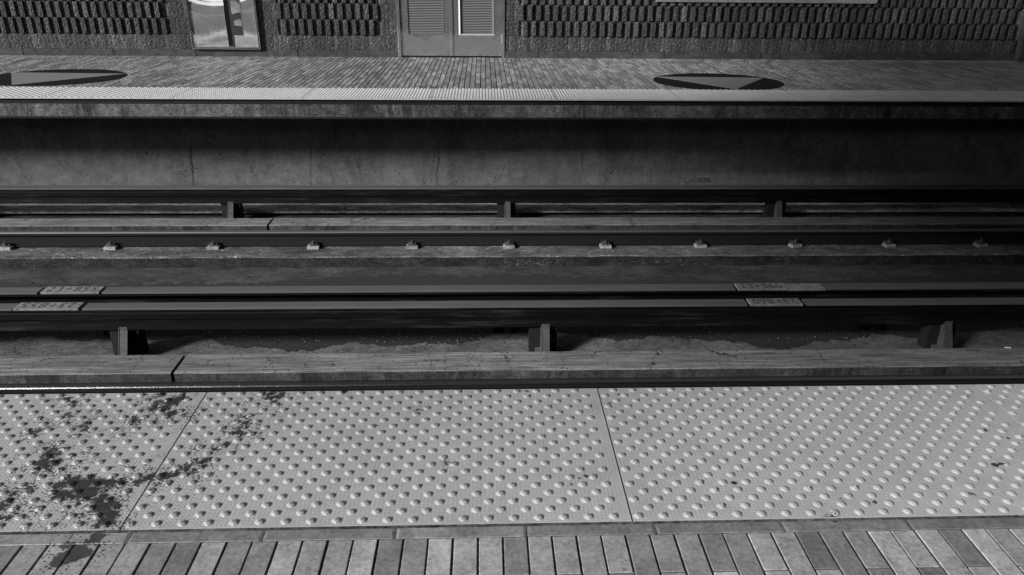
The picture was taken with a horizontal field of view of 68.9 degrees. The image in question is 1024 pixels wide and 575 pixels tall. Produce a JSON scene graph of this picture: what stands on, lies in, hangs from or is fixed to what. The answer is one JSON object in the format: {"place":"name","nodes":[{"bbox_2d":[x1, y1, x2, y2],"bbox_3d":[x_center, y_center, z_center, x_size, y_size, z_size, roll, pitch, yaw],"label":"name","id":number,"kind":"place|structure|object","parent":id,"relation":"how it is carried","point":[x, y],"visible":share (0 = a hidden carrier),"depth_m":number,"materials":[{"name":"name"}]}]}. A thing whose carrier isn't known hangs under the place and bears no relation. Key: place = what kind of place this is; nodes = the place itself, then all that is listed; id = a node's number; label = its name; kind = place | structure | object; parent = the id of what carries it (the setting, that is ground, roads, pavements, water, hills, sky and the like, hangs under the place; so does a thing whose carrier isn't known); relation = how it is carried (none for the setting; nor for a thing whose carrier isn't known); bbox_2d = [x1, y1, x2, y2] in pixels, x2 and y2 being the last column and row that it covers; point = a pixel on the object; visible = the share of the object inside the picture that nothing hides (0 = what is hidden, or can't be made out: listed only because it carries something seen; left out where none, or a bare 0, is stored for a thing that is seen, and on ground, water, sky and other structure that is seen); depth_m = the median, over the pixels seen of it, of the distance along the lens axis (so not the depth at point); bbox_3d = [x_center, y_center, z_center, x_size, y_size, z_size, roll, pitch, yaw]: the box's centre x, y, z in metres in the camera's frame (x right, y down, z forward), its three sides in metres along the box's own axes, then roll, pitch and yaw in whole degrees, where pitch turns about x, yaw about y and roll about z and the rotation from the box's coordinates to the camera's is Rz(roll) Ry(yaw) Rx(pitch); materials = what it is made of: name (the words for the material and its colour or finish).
{"place":"outdoors","nodes":[
{"label":"outdoors","id":0,"kind":"place"},
{"bbox_2d":[0,212,1023,285],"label":"ground","id":1,"kind":"structure","parent":0,"point":[255,275],"depth_m":7.17,"materials":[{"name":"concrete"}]},
{"bbox_2d":[0,218,272,230],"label":"runway beam","id":2,"kind":"structure","parent":1,"relation":"on","point":[103,224],"depth_m":7.38,"materials":[{"name":"concrete"}]},
{"bbox_2d":[0,185,1023,217],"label":"guide bar","id":3,"kind":"object","parent":1,"relation":"on","point":[233,199],"visible":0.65,"depth_m":7.83,"materials":[{"name":"metal"}]},
{"bbox_2d":[682,178,710,182],"bbox_3d":[1.986,-1.157,8.037,0.300,0.035,0.072,0,24,-2],"label":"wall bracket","id":4,"kind":"object","parent":3,"relation":"on","point":[696,180],"depth_m":8.01,"materials":[{"name":"concrete"}]},
{"bbox_2d":[0,55,1023,213],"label":"platform","id":5,"kind":"structure","parent":1,"relation":"on","point":[258,142],"depth_m":8.11,"materials":[{"name":"concrete"}]},
{"bbox_2d":[0,86,72,98],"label":"tactile plate","id":6,"kind":"object","parent":5,"relation":"on","point":[29,92],"visible":1,"depth_m":7.29,"materials":[{"name":"white concrete"}]},
{"bbox_2d":[0,69,126,85],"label":"floor disc","id":7,"kind":"object","parent":5,"relation":"on","point":[54,77],"visible":1,"depth_m":8.14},
{"bbox_2d":[42,87,193,98],"bbox_3d":[-3.828,-1.915,7.326,1.216,0.018,0.607,0,24,-2],"label":"tactile plate","id":8,"kind":"object","parent":5,"relation":"on","point":[122,93],"visible":1,"depth_m":7.26,"materials":[{"name":"white concrete"}]},
{"bbox_2d":[174,87,315,99],"bbox_3d":[-2.609,-1.922,7.370,1.216,0.018,0.607,0,24,-2],"label":"tactile plate","id":9,"kind":"object","parent":5,"relation":"on","point":[248,93],"visible":1,"depth_m":7.32,"materials":[{"name":"white concrete"}]},
{"bbox_2d":[304,88,434,99],"bbox_3d":[-1.390,-1.928,7.414,1.216,0.018,0.607,0,24,-2],"label":"tactile plate","id":10,"kind":"object","parent":5,"relation":"on","point":[369,94],"visible":1,"depth_m":7.35,"materials":[{"name":"white concrete"}]},
{"bbox_2d":[432,88,557,99],"bbox_3d":[-0.171,-1.935,7.458,1.216,0.018,0.607,0,24,-2],"label":"tactile plate","id":11,"kind":"object","parent":5,"relation":"on","point":[491,94],"visible":1,"depth_m":7.40,"materials":[{"name":"white concrete"}]},
{"bbox_2d":[0,0,1023,60],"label":"station wall","id":12,"kind":"structure","parent":5,"relation":"on","point":[964,30],"depth_m":10.00,"materials":[{"name":"brick"}]},
{"bbox_2d":[185,0,260,48],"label":"wall panel","id":13,"kind":"structure","parent":12,"relation":"attached to","point":[208,24],"depth_m":9.81,"materials":[{"name":"grey glass"}]},
{"bbox_2d":[396,0,504,57],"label":"double door","id":14,"kind":"structure","parent":12,"relation":"attached to","point":[448,28],"depth_m":9.96,"materials":[{"name":"metal"}]},
{"bbox_2d":[399,0,450,55],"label":"door leaf","id":15,"kind":"structure","parent":14,"relation":"in","point":[425,24],"depth_m":9.95,"materials":[{"name":"metal"}]},
{"bbox_2d":[452,0,501,55],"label":"door leaf","id":16,"kind":"structure","parent":14,"relation":"in","point":[477,24],"depth_m":9.97,"materials":[{"name":"metal"}]},
{"bbox_2d":[553,89,682,100],"bbox_3d":[1.048,-1.941,7.502,1.216,0.018,0.607,0,24,-2],"label":"tactile plate","id":17,"kind":"object","parent":5,"relation":"on","point":[612,95],"visible":1,"depth_m":7.44,"materials":[{"name":"white concrete"}]},
{"bbox_2d":[653,73,783,89],"bbox_3d":[2.299,-2.315,8.369,1.430,0.016,1.191,0,24,-2],"label":"floor disc","id":18,"kind":"object","parent":5,"relation":"on","point":[707,81],"visible":0.98,"depth_m":8.29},
{"bbox_2d":[671,89,806,100],"bbox_3d":[2.268,-1.948,7.546,1.216,0.018,0.607,0,24,-2],"label":"tactile plate","id":19,"kind":"object","parent":5,"relation":"on","point":[731,95],"visible":1,"depth_m":7.49,"materials":[{"name":"white concrete"}]},
{"bbox_2d":[785,90,928,101],"bbox_3d":[3.487,-1.954,7.590,1.216,0.018,0.607,0,24,-2],"label":"tactile plate","id":20,"kind":"object","parent":5,"relation":"on","point":[856,95],"visible":1,"depth_m":7.53,"materials":[{"name":"white concrete"}]},
{"bbox_2d":[901,90,1023,101],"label":"tactile plate","id":21,"kind":"object","parent":5,"relation":"on","point":[968,96],"visible":1,"depth_m":7.60,"materials":[{"name":"white concrete"}]},
{"bbox_2d":[1013,17,1023,61],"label":"pier","id":22,"kind":"structure","parent":5,"relation":"on","point":[1019,53],"depth_m":10.26,"materials":[{"name":"concrete"}]},
{"bbox_2d":[0,391,1023,574],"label":"platform","id":23,"kind":"structure","parent":1,"relation":"on","point":[965,545],"depth_m":1.72,"materials":[{"name":"brick"}]},
{"bbox_2d":[0,392,205,531],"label":"tactile plate","id":24,"kind":"object","parent":23,"relation":"on","point":[80,462],"visible":1,"depth_m":2.03,"materials":[{"name":"grey concrete"}]},
{"bbox_2d":[121,388,631,529],"bbox_3d":[-0.328,0.448,2.064,1.216,0.018,0.606,0,24,-2],"label":"tactile plate","id":25,"kind":"object","parent":23,"relation":"on","point":[327,458],"visible":1,"depth_m":2.00,"materials":[{"name":"grey concrete"}]},
{"bbox_2d":[598,385,1023,520],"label":"tactile plate","id":26,"kind":"object","parent":23,"relation":"on","point":[735,453],"visible":1,"depth_m":2.07,"materials":[{"name":"grey concrete"}]},
{"bbox_2d":[974,384,1023,427],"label":"tactile plate","id":27,"kind":"object","parent":23,"relation":"on","point":[1008,399],"visible":1,"depth_m":2.34,"materials":[{"name":"grey concrete"}]},
{"bbox_2d":[0,244,1023,268],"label":"track slab","id":28,"kind":"structure","parent":1,"relation":"on","point":[425,256],"depth_m":7.27,"materials":[{"name":"concrete"}]},
{"bbox_2d":[0,241,13,250],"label":"rail fastener","id":29,"kind":"object","parent":28,"relation":"on","point":[4,246],"visible":1,"depth_m":7.20,"materials":[{"name":"grey metal"}]},
{"bbox_2d":[103,241,117,249],"bbox_3d":[-3.903,-0.416,7.253,0.112,0.082,0.090,-2,24,-5],"label":"rail fastener","id":30,"kind":"object","parent":28,"relation":"on","point":[110,245],"visible":1,"depth_m":7.23,"materials":[{"name":"grey metal"}]},
{"bbox_2d":[206,240,220,249],"bbox_3d":[-2.918,-0.422,7.289,0.112,0.082,0.090,-1,24,-4],"label":"rail fastener","id":31,"kind":"object","parent":28,"relation":"on","point":[212,245],"visible":1,"depth_m":7.27,"materials":[{"name":"grey metal"}]},
{"bbox_2d":[307,240,319,249],"bbox_3d":[-1.950,-0.427,7.324,0.112,0.082,0.090,-1,24,-5],"label":"rail fastener","id":32,"kind":"object","parent":28,"relation":"on","point":[313,245],"visible":1,"depth_m":7.30,"materials":[{"name":"grey metal"}]},
{"bbox_2d":[406,240,417,248],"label":"rail fastener","id":33,"kind":"object","parent":28,"relation":"on","point":[412,244],"visible":1,"depth_m":7.34,"materials":[{"name":"grey metal"}]},
{"bbox_2d":[503,239,514,248],"bbox_3d":[-0.030,-0.437,7.393,0.112,0.082,0.090,0,24,-2],"label":"rail fastener","id":34,"kind":"object","parent":28,"relation":"on","point":[508,244],"visible":1,"depth_m":7.37,"materials":[{"name":"grey metal"}]},
{"bbox_2d":[0,228,1023,246],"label":"rail","id":35,"kind":"object","parent":28,"relation":"on","point":[144,238],"visible":1,"depth_m":7.43,"materials":[{"name":"black metal"}]},
{"bbox_2d":[599,239,611,248],"bbox_3d":[0.931,-0.442,7.427,0.112,0.082,0.090,0,24,-2],"label":"rail fastener","id":36,"kind":"object","parent":28,"relation":"on","point":[605,244],"visible":1,"depth_m":7.41,"materials":[{"name":"grey metal"}]},
{"bbox_2d":[694,239,706,247],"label":"rail fastener","id":37,"kind":"object","parent":28,"relation":"on","point":[700,244],"visible":1,"depth_m":7.44,"materials":[{"name":"grey metal"}]},
{"bbox_2d":[788,239,801,247],"bbox_3d":[2.846,-0.452,7.495,0.112,0.082,0.090,-7,25,-16],"label":"rail fastener","id":38,"kind":"object","parent":28,"relation":"on","point":[795,243],"visible":1,"depth_m":7.48,"materials":[{"name":"grey metal"}]},
{"bbox_2d":[882,238,895,247],"bbox_3d":[3.807,-0.457,7.530,0.112,0.082,0.090,-3,24,-9],"label":"rail fastener","id":39,"kind":"object","parent":28,"relation":"on","point":[888,243],"visible":1,"depth_m":7.51,"materials":[{"name":"grey metal"}]},
{"bbox_2d":[973,238,987,247],"bbox_3d":[4.755,-0.462,7.564,0.112,0.082,0.090,-4,24,-11],"label":"rail fastener","id":40,"kind":"object","parent":28,"relation":"on","point":[979,243],"visible":1,"depth_m":7.55,"materials":[{"name":"grey metal"}]},
{"bbox_2d":[0,374,1023,393],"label":"platform edge","id":41,"kind":"object","parent":1,"relation":"on","point":[430,384],"visible":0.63,"depth_m":4.78,"materials":[{"name":"grey concrete"}]},
{"bbox_2d":[0,271,1023,288],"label":"dirt","id":42,"kind":"structure","parent":1,"relation":"on","point":[504,279],"depth_m":6.93,"materials":[{"name":"soil"}]},
{"bbox_2d":[269,217,905,229],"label":"runway beam","id":43,"kind":"structure","parent":1,"relation":"on","point":[586,223],"depth_m":7.56,"materials":[{"name":"concrete"}]},
{"bbox_2d":[896,217,1023,228],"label":"runway beam","id":44,"kind":"structure","parent":1,"relation":"on","point":[956,222],"depth_m":7.67,"materials":[{"name":"concrete"}]},
{"bbox_2d":[0,326,1023,356],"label":"trench floor","id":45,"kind":"structure","parent":0,"point":[191,344],"depth_m":5.43,"materials":[{"name":"concrete"}]},
{"bbox_2d":[0,355,184,383],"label":"runway beam","id":46,"kind":"structure","parent":45,"relation":"on","point":[89,369],"depth_m":4.80,"materials":[{"name":"concrete"}]},
{"bbox_2d":[0,297,1023,354],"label":"guide bar","id":47,"kind":"object","parent":45,"relation":"on","point":[126,325],"visible":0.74,"depth_m":5.19,"materials":[{"name":"metal"}]},
{"bbox_2d":[13,302,84,310],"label":"distance plate","id":48,"kind":"object","parent":47,"relation":"on","point":[49,306],"visible":1,"depth_m":5.06,"materials":[{"name":"grey metal"}]},
{"bbox_2d":[746,298,802,305],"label":"distance plate","id":49,"kind":"object","parent":47,"relation":"on","point":[774,301],"visible":1,"depth_m":5.24,"materials":[{"name":"grey metal"}]},
{"bbox_2d":[0,282,1023,335],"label":"guide bar","id":50,"kind":"object","parent":45,"relation":"on","point":[19,295],"visible":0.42,"depth_m":5.48,"materials":[{"name":"metal"}]},
{"bbox_2d":[40,286,104,293],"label":"distance plate","id":51,"kind":"object","parent":50,"relation":"on","point":[73,289],"visible":1,"depth_m":5.34,"materials":[{"name":"grey metal"}]},
{"bbox_2d":[734,283,787,290],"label":"distance plate","id":52,"kind":"object","parent":50,"relation":"on","point":[757,286],"visible":1,"depth_m":5.52,"materials":[{"name":"grey metal"}]},
{"bbox_2d":[783,283,824,290],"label":"cover plate","id":53,"kind":"object","parent":50,"relation":"on","point":[804,286],"visible":1,"depth_m":5.53,"materials":[{"name":"grey metal"}]},
{"bbox_2d":[0,323,1023,351],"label":"dirt","id":54,"kind":"structure","parent":45,"relation":"on","point":[751,336],"depth_m":5.57,"materials":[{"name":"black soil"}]},
{"bbox_2d":[174,348,1023,381],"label":"runway beam","id":55,"kind":"structure","parent":45,"relation":"on","point":[487,365],"depth_m":4.93,"materials":[{"name":"concrete"}]}
]}

